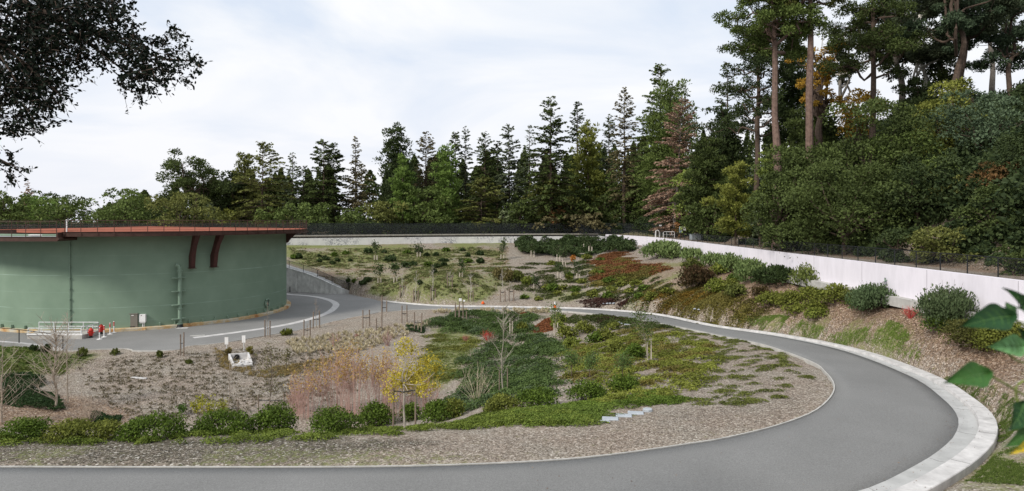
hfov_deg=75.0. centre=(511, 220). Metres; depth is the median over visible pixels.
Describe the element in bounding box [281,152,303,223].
conifer tree
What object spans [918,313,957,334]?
leafy shrub
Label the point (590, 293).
cushion shrub
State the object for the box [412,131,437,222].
conifer tree
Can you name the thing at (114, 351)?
plant
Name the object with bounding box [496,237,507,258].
staked sapling
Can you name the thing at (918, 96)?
pine tree
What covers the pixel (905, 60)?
gum tree
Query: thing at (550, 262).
cushion shrub
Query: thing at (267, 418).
hedge shrub
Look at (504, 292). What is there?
staked sapling
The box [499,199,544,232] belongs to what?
broadleaf tree
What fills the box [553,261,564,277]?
staked sapling
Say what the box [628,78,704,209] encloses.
pine tree
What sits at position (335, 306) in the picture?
drain channel
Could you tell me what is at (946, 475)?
kerb
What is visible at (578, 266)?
staked sapling
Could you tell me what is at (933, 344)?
leaf litter
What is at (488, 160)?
conifer tree
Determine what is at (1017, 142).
broadleaf tree
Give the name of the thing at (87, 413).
bare shrub
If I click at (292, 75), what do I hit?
sky
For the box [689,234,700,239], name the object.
ground vault
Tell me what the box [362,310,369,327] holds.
staked sapling
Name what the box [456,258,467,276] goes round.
staked sapling
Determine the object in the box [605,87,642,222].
conifer tree
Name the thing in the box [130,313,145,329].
electrical cabinet
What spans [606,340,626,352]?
round shrub
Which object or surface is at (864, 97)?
broadleaf tree
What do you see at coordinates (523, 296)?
cushion shrub
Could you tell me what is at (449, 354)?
grass tufts
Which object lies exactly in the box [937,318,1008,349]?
leafy shrub
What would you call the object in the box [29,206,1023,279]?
hillside
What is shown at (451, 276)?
staked sapling
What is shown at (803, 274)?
leafy shrub
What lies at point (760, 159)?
pine tree
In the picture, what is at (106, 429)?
hedge shrub
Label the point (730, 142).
pine tree
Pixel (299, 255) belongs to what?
shrub
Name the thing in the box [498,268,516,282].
plant
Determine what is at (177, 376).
dry weeds
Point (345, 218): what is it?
broadleaf tree
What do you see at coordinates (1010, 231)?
understorey
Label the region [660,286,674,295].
cushion shrub
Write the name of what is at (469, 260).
shrub
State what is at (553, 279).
mat plants
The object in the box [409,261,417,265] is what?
shrub
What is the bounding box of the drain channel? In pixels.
[193,293,338,337]
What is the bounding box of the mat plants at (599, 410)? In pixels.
[505,403,638,427]
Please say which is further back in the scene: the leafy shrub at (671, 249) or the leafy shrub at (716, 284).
the leafy shrub at (671, 249)
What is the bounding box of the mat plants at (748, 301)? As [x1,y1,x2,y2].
[611,281,774,328]
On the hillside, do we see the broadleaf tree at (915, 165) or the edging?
the broadleaf tree at (915, 165)
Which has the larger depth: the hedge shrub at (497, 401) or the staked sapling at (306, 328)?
the staked sapling at (306, 328)
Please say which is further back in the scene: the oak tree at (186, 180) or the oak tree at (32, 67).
the oak tree at (186, 180)
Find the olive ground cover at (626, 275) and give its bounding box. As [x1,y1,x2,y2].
[593,273,651,286]
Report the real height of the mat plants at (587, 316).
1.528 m
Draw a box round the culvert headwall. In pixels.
[228,352,252,367]
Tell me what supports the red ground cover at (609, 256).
on the ground at (942, 363)
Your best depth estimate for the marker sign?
57.75 m
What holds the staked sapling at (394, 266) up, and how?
on the ground at (942, 363)
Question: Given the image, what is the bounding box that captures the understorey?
[0,79,1023,273]
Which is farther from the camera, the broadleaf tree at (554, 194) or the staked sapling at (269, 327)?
the broadleaf tree at (554, 194)
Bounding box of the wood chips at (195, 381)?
[73,348,359,418]
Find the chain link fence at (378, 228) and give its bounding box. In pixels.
[0,223,664,235]
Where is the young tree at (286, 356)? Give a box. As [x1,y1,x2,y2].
[281,348,293,367]
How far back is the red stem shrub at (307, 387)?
41.54 m
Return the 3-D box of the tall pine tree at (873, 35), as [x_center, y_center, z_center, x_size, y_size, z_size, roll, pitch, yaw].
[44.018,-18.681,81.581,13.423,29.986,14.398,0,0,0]
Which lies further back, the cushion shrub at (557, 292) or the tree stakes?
the cushion shrub at (557, 292)
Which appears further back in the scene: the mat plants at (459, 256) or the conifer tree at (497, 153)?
the conifer tree at (497, 153)
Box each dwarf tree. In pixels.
[559,347,582,375]
[581,349,600,376]
[613,347,635,375]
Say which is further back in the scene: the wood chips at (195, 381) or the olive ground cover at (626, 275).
the olive ground cover at (626, 275)
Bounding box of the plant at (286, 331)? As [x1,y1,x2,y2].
[280,328,292,335]
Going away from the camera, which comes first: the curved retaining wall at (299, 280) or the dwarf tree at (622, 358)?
the dwarf tree at (622, 358)
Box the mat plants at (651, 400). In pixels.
[553,388,715,408]
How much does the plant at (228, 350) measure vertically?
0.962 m
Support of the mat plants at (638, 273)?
on the ground at (942, 363)
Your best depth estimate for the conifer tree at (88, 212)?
190.12 m
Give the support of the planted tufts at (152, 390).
on the ground at (942, 363)
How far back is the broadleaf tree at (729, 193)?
83.61 m
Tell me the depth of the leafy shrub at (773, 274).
61.24 m
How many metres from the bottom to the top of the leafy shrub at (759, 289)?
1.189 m
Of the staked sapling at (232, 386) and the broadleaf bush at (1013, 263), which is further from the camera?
the staked sapling at (232, 386)
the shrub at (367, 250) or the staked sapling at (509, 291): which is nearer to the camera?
the staked sapling at (509, 291)
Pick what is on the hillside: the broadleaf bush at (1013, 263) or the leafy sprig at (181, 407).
the broadleaf bush at (1013, 263)
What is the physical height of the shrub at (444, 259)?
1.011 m
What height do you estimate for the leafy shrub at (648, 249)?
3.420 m
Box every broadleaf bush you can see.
[532,207,621,232]
[546,206,565,223]
[672,222,687,237]
[750,204,765,246]
[867,227,923,262]
[983,244,1023,275]
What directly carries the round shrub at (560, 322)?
on the ground at (942, 363)
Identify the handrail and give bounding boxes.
[2,328,62,348]
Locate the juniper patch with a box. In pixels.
[0,324,425,423]
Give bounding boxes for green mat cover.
[0,422,440,446]
[433,406,610,429]
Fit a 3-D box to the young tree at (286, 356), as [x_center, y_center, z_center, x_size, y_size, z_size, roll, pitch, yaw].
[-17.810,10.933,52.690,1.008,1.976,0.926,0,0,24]
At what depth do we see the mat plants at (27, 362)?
51.41 m
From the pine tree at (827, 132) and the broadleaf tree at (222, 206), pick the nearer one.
the pine tree at (827, 132)
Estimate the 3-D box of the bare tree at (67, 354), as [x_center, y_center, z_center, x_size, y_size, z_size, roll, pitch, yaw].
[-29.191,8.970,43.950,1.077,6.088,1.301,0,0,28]
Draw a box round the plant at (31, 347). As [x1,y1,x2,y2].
[28,344,38,350]
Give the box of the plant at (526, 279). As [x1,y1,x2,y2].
[520,275,533,284]
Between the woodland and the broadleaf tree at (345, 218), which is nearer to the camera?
the broadleaf tree at (345, 218)
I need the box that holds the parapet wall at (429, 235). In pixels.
[292,233,597,237]
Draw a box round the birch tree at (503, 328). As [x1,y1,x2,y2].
[491,302,515,390]
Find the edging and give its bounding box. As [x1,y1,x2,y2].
[0,309,834,467]
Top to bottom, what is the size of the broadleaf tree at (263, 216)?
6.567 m
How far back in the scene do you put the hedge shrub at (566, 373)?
40.74 m
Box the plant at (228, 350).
[224,347,231,354]
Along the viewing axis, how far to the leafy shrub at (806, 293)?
54.55 m
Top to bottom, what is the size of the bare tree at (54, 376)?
6.336 m
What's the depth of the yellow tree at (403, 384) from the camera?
27.99 m
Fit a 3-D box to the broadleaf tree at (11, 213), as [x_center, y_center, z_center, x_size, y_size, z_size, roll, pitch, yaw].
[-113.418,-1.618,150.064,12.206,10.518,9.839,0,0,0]
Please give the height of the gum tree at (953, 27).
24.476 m
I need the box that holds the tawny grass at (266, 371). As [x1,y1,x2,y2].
[213,348,339,377]
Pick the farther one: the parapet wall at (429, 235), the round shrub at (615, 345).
the parapet wall at (429, 235)
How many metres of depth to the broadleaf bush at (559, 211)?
148.43 m
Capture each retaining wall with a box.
[287,265,348,293]
[606,234,1023,329]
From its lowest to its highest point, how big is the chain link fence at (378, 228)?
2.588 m
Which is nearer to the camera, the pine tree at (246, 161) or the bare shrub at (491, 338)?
the bare shrub at (491, 338)
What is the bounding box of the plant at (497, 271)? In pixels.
[493,266,505,278]
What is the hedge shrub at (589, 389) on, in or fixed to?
on the ground at (942, 363)
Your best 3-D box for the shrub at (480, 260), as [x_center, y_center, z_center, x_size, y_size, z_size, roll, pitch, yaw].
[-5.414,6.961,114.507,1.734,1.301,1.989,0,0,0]
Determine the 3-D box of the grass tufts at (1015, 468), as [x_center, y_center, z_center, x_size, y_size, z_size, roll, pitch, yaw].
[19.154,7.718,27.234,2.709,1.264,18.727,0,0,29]
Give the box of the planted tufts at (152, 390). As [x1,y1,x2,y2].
[84,347,354,417]
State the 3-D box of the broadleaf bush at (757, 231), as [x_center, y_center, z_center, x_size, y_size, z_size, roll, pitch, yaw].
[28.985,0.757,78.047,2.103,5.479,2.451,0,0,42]
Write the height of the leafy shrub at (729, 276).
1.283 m
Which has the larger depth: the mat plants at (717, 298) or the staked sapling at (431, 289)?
the staked sapling at (431, 289)
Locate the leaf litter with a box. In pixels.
[763,289,1023,390]
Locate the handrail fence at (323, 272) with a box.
[288,260,350,289]
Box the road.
[0,302,958,490]
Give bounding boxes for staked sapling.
[220,359,238,411]
[250,339,286,410]
[264,302,270,336]
[303,320,310,339]
[313,299,321,327]
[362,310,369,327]
[368,262,386,282]
[369,239,381,259]
[376,295,382,330]
[388,262,400,281]
[399,267,405,296]
[401,305,407,322]
[410,241,425,256]
[411,275,418,301]
[414,312,421,331]
[428,265,435,300]
[446,270,452,286]
[455,300,466,318]
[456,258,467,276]
[468,270,473,301]
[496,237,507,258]
[500,268,505,301]
[506,310,515,332]
[507,281,513,300]
[526,242,537,256]
[530,274,539,287]
[543,302,567,336]
[551,241,565,260]
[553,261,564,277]
[556,246,568,265]
[571,260,583,277]
[578,232,587,246]
[585,233,595,250]
[626,301,663,359]
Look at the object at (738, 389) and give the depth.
32.35 m
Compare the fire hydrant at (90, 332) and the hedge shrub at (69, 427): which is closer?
the hedge shrub at (69, 427)
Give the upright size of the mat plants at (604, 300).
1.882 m
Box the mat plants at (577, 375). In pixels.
[556,327,723,386]
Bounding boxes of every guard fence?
[584,229,647,236]
[653,231,1023,276]
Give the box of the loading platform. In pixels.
[27,322,98,338]
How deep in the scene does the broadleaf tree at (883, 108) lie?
64.36 m
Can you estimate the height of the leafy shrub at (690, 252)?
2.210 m
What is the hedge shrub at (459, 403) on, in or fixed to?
on the ground at (942, 363)
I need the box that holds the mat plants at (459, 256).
[298,247,513,296]
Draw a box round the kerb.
[383,300,997,490]
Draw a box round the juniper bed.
[514,234,638,257]
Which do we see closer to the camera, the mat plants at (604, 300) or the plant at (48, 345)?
the plant at (48, 345)
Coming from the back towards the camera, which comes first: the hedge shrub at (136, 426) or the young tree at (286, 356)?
the young tree at (286, 356)
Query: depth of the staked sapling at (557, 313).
62.07 m
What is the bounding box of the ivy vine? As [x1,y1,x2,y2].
[942,288,1023,454]
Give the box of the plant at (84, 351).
[76,347,88,356]
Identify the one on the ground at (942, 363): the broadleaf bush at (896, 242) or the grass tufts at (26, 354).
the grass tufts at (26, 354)
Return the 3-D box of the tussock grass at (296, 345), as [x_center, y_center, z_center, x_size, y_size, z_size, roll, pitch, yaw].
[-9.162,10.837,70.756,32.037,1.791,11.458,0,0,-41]
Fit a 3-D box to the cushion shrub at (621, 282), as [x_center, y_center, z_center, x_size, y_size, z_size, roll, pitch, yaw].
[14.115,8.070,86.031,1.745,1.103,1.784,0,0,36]
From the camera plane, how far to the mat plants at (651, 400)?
30.47 m
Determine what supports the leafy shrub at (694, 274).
on the ground at (942, 363)
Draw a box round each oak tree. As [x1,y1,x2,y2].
[0,0,211,187]
[155,147,236,222]
[785,43,846,182]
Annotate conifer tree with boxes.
[21,181,34,224]
[78,199,92,223]
[229,141,295,223]
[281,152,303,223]
[285,165,316,223]
[297,139,346,222]
[315,142,352,222]
[337,159,377,222]
[347,136,363,215]
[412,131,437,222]
[446,131,467,222]
[452,176,508,223]
[457,126,474,221]
[463,131,506,223]
[486,141,507,223]
[493,123,527,210]
[519,125,539,222]
[520,96,581,226]
[563,101,587,208]
[598,114,618,220]
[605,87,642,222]
[625,63,686,217]
[641,97,698,236]
[713,61,747,184]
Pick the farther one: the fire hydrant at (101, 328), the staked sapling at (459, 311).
the staked sapling at (459, 311)
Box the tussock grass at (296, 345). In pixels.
[285,306,549,353]
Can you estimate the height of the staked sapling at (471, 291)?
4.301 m
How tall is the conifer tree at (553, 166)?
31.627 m
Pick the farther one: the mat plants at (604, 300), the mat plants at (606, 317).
the mat plants at (604, 300)
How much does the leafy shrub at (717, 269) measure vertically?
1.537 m
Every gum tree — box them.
[806,23,870,163]
[864,0,940,115]
[875,0,959,109]
[886,0,1006,140]
[901,0,1023,102]
[957,0,1023,91]
[958,0,1023,95]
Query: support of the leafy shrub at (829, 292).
on the ground at (942, 363)
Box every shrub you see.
[0,415,56,442]
[39,417,99,444]
[72,389,105,421]
[77,418,124,440]
[112,409,190,442]
[189,408,254,436]
[248,400,298,433]
[283,354,330,419]
[286,388,306,413]
[296,253,302,258]
[306,404,367,434]
[311,340,363,410]
[321,255,329,260]
[330,334,384,414]
[356,399,397,426]
[358,280,366,285]
[361,344,398,405]
[363,247,373,252]
[363,276,371,281]
[379,357,417,416]
[381,328,392,345]
[383,254,396,261]
[399,401,421,421]
[400,261,410,267]
[408,372,443,411]
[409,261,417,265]
[418,398,464,422]
[424,261,433,266]
[432,263,440,267]
[438,257,449,261]
[440,397,467,419]
[456,364,500,400]
[464,258,472,262]
[475,250,483,255]
[476,257,484,263]
[481,392,523,411]
[482,331,494,340]
[484,332,497,342]
[512,384,560,407]
[516,322,528,331]
[519,294,528,298]
[534,295,542,300]
[546,260,555,264]
[546,282,559,290]
[549,318,564,327]
[551,312,568,321]
[553,290,562,295]
[555,324,579,338]
[556,284,567,290]
[562,371,575,377]
[563,271,574,276]
[563,336,581,346]
[565,274,573,278]
[565,378,608,399]
[570,286,580,291]
[574,320,595,333]
[576,278,586,283]
[581,254,592,259]
[584,331,603,343]
[586,288,599,297]
[594,326,614,341]
[601,291,611,297]
[602,276,615,283]
[605,371,640,392]
[606,285,617,291]
[606,321,620,329]
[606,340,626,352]
[615,279,627,286]
[620,343,645,357]
[622,287,633,295]
[628,279,643,286]
[634,292,643,298]
[637,284,650,290]
[638,239,668,257]
[644,290,657,298]
[652,240,683,258]
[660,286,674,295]
[674,264,718,287]
[679,246,702,260]
[680,257,703,269]
[699,251,721,265]
[703,276,725,292]
[709,261,729,274]
[713,251,745,272]
[722,278,739,287]
[722,281,748,296]
[724,272,739,279]
[732,257,769,281]
[748,263,792,284]
[749,285,770,295]
[754,289,782,307]
[769,289,802,304]
[779,301,805,315]
[787,262,820,288]
[795,285,819,300]
[799,299,828,313]
[803,307,829,318]
[812,282,848,303]
[839,289,851,303]
[844,281,895,311]
[902,305,916,318]
[911,279,979,328]
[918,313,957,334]
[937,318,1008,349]
[966,322,1023,352]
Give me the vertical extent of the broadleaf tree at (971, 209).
4.311 m
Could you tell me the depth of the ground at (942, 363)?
40.91 m
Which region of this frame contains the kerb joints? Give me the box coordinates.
[738,330,992,490]
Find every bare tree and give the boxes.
[0,336,38,421]
[11,312,91,406]
[58,311,75,402]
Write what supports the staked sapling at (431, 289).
on the ground at (942, 363)
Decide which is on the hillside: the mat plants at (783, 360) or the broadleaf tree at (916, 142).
the broadleaf tree at (916, 142)
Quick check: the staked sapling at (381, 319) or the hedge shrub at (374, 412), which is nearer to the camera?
the hedge shrub at (374, 412)
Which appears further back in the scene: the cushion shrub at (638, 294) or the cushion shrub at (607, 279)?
the cushion shrub at (607, 279)
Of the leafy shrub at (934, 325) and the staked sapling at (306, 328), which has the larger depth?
the staked sapling at (306, 328)
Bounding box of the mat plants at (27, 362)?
[0,346,86,377]
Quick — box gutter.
[383,301,977,490]
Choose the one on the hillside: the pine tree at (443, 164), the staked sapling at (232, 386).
the pine tree at (443, 164)
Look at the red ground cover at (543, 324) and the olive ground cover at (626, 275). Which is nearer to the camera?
the red ground cover at (543, 324)
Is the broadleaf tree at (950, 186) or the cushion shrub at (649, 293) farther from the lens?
the cushion shrub at (649, 293)
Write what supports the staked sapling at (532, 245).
on the ground at (942, 363)
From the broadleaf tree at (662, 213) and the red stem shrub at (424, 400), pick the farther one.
the broadleaf tree at (662, 213)
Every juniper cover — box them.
[424,309,580,412]
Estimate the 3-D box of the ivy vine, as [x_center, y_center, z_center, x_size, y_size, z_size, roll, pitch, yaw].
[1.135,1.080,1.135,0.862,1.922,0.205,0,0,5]
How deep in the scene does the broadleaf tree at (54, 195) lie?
174.66 m
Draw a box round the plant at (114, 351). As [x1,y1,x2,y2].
[109,347,119,355]
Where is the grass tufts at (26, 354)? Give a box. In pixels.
[0,345,92,374]
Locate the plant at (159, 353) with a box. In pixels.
[156,350,163,357]
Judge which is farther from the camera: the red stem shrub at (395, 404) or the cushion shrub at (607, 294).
the cushion shrub at (607, 294)
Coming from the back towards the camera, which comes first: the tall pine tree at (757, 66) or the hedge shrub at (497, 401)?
the tall pine tree at (757, 66)
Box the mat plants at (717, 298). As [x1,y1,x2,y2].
[681,283,758,327]
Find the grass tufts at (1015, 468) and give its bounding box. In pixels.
[930,370,1023,485]
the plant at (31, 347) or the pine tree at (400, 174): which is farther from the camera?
the pine tree at (400, 174)
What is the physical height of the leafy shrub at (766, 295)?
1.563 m
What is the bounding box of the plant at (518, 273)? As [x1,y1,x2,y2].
[508,269,523,282]
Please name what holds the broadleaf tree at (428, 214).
on the hillside
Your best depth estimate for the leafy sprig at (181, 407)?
41.73 m
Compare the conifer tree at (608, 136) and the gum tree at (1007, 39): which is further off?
the conifer tree at (608, 136)
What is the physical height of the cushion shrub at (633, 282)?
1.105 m
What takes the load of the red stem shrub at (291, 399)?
on the ground at (942, 363)
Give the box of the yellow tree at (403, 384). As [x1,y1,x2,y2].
[381,337,446,430]
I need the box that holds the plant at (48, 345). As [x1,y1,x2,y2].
[40,343,51,351]
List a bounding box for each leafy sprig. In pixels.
[175,403,186,414]
[189,393,215,417]
[214,397,229,411]
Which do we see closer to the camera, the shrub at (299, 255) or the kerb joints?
the kerb joints
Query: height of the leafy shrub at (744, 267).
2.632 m
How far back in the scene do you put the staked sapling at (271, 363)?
41.97 m
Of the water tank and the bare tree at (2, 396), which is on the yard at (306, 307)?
the water tank
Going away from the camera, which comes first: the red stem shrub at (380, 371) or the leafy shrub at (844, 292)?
the red stem shrub at (380, 371)
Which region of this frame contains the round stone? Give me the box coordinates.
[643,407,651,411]
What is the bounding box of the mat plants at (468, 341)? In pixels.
[411,333,484,385]
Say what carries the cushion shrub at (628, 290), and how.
on the ground at (942, 363)
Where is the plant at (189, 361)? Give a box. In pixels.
[185,359,192,363]
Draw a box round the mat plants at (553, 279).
[507,260,677,311]
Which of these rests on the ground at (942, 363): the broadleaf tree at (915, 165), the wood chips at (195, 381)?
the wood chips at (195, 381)
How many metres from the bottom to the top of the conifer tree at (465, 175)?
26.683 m
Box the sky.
[0,0,1023,221]
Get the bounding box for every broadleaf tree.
[0,190,36,224]
[8,195,57,224]
[19,190,86,223]
[31,197,90,223]
[79,187,166,223]
[143,191,230,226]
[203,200,230,222]
[205,170,249,221]
[215,208,238,222]
[252,206,287,223]
[273,201,332,223]
[335,206,376,222]
[359,200,413,222]
[395,185,464,222]
[498,209,512,223]
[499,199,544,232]
[520,177,580,223]
[553,179,632,222]
[604,157,656,223]
[610,190,665,223]
[650,181,684,230]
[666,168,718,233]
[681,195,753,241]
[739,145,812,251]
[747,201,801,248]
[761,141,879,250]
[771,158,922,257]
[807,95,937,231]
[830,88,888,163]
[853,129,959,217]
[854,153,964,227]
[909,76,987,168]
[913,89,1023,161]
[918,170,982,208]
[949,183,1021,239]
[966,161,1023,208]
[983,134,1023,184]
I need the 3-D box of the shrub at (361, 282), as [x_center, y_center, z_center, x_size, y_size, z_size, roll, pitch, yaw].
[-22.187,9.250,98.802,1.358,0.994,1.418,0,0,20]
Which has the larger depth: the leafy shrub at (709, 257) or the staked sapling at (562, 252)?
the staked sapling at (562, 252)
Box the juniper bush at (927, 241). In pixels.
[903,225,983,264]
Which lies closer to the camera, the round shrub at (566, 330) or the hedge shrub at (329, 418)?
the hedge shrub at (329, 418)
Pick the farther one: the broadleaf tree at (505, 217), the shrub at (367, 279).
the broadleaf tree at (505, 217)
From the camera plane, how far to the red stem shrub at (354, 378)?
41.76 m
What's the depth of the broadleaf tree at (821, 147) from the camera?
66.43 m
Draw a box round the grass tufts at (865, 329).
[730,314,921,359]
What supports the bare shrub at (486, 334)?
on the ground at (942, 363)
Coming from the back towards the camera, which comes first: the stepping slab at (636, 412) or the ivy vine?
the stepping slab at (636, 412)
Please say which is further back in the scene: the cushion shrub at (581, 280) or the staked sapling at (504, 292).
the cushion shrub at (581, 280)
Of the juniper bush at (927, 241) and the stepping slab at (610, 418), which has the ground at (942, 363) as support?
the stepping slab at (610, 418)
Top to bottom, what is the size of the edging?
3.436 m
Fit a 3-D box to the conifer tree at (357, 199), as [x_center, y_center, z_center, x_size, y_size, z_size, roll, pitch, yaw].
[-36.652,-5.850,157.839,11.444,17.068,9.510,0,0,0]
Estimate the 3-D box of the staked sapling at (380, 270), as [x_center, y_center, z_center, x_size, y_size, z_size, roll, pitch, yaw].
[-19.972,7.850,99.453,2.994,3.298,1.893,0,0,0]
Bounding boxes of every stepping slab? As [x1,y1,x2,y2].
[602,416,618,420]
[616,413,631,417]
[628,411,643,414]
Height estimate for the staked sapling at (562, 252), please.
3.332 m
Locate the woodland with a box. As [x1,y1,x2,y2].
[0,120,878,235]
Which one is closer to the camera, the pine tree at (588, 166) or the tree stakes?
the tree stakes
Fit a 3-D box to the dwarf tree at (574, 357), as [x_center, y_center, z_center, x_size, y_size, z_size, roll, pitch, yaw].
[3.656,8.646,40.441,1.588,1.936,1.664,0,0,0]
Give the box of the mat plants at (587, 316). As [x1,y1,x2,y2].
[563,313,679,330]
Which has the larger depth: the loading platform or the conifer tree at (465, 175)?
the conifer tree at (465, 175)
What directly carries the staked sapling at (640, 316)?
on the ground at (942, 363)
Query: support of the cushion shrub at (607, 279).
on the ground at (942, 363)
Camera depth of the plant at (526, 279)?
92.17 m
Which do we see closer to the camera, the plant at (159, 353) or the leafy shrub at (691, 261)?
the plant at (159, 353)
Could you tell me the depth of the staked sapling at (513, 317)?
66.13 m
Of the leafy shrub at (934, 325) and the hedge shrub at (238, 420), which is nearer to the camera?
the hedge shrub at (238, 420)
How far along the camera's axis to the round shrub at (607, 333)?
55.55 m
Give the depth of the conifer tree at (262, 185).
149.55 m
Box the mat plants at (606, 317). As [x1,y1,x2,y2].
[583,315,625,322]
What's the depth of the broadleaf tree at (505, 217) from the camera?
147.85 m
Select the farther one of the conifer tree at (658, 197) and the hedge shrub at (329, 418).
the conifer tree at (658, 197)
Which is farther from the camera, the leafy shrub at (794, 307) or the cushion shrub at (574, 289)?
the cushion shrub at (574, 289)
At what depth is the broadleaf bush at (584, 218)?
145.56 m
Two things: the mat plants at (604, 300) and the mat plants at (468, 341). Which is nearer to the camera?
the mat plants at (468, 341)
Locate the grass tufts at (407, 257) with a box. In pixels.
[288,246,503,298]
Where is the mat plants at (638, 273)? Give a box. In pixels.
[580,257,671,287]
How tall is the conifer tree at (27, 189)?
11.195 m
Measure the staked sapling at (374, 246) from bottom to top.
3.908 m
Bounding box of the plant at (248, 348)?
[245,346,252,353]
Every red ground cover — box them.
[517,312,553,332]
[586,251,673,281]
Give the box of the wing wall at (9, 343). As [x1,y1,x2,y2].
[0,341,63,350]
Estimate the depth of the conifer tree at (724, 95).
119.78 m
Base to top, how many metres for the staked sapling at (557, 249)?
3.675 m
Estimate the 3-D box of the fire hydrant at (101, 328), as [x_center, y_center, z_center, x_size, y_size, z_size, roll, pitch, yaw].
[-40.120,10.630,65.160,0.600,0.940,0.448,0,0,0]
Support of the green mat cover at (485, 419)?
on the ground at (942, 363)
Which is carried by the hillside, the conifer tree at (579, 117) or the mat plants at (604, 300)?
the conifer tree at (579, 117)
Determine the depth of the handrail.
55.97 m
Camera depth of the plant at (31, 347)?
55.19 m
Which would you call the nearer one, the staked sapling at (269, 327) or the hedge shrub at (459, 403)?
the hedge shrub at (459, 403)
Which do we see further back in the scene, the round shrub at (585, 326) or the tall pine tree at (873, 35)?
the tall pine tree at (873, 35)
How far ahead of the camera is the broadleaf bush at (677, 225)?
118.34 m
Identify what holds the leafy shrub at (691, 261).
on the ground at (942, 363)
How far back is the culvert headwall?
54.59 m
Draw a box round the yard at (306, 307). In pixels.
[0,292,380,349]
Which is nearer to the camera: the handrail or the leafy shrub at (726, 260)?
the handrail
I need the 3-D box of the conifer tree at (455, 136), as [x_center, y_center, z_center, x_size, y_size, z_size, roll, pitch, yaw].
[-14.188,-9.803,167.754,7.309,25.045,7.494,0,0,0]
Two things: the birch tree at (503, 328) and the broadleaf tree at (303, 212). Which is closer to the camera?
the birch tree at (503, 328)
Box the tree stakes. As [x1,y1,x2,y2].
[180,332,184,355]
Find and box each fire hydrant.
[87,328,94,337]
[99,324,102,333]
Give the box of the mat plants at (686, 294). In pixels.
[631,283,715,314]
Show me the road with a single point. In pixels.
(879, 421)
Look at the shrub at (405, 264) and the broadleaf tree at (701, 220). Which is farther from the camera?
the shrub at (405, 264)
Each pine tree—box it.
[229,151,263,222]
[372,121,420,219]
[386,152,420,222]
[428,143,462,222]
[566,119,609,218]
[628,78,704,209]
[672,134,731,236]
[686,104,760,205]
[687,19,801,189]
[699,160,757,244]
[712,0,829,248]
[751,143,790,229]
[763,0,847,242]
[765,37,818,147]
[770,90,850,185]
[813,0,936,161]
[887,75,960,148]
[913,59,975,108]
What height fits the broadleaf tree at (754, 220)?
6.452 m
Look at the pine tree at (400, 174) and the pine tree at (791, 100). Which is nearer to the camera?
the pine tree at (791, 100)
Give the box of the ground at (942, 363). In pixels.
[0,243,1023,490]
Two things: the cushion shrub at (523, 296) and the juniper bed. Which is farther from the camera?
the juniper bed
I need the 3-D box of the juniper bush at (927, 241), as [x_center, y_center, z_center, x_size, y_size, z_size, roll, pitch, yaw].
[30.343,1.901,47.151,5.927,3.092,5.565,0,0,-42]
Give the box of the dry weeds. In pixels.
[76,347,363,417]
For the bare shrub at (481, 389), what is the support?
on the ground at (942, 363)
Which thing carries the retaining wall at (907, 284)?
on the ground at (942, 363)
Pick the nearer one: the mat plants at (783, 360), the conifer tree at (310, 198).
the mat plants at (783, 360)
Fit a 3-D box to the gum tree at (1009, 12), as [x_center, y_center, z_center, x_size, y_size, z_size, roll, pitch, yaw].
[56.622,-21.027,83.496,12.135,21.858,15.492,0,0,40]
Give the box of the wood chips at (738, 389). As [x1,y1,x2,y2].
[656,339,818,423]
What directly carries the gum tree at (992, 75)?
on the hillside
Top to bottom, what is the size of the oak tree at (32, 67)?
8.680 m
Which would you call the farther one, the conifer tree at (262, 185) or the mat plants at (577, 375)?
the conifer tree at (262, 185)
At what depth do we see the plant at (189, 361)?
53.51 m
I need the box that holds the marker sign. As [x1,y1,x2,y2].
[242,335,244,350]
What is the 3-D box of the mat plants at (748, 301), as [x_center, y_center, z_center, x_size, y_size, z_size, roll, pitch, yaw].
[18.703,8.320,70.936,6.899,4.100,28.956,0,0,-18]
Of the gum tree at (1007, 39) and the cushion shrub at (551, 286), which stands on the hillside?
the gum tree at (1007, 39)
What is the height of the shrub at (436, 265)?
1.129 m
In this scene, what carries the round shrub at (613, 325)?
on the ground at (942, 363)
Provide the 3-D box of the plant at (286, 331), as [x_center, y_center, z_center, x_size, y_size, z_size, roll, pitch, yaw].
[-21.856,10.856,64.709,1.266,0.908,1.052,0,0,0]
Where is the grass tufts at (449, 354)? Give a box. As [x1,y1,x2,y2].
[421,333,484,383]
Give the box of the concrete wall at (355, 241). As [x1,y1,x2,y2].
[287,236,605,244]
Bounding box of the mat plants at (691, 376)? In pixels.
[551,326,727,401]
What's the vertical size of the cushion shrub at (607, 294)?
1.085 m
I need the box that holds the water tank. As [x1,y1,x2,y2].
[0,220,306,332]
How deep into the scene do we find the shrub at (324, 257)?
116.11 m
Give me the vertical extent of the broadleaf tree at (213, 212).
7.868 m
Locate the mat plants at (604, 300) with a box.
[574,294,632,309]
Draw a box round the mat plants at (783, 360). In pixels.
[670,327,815,406]
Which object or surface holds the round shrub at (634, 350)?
on the ground at (942, 363)

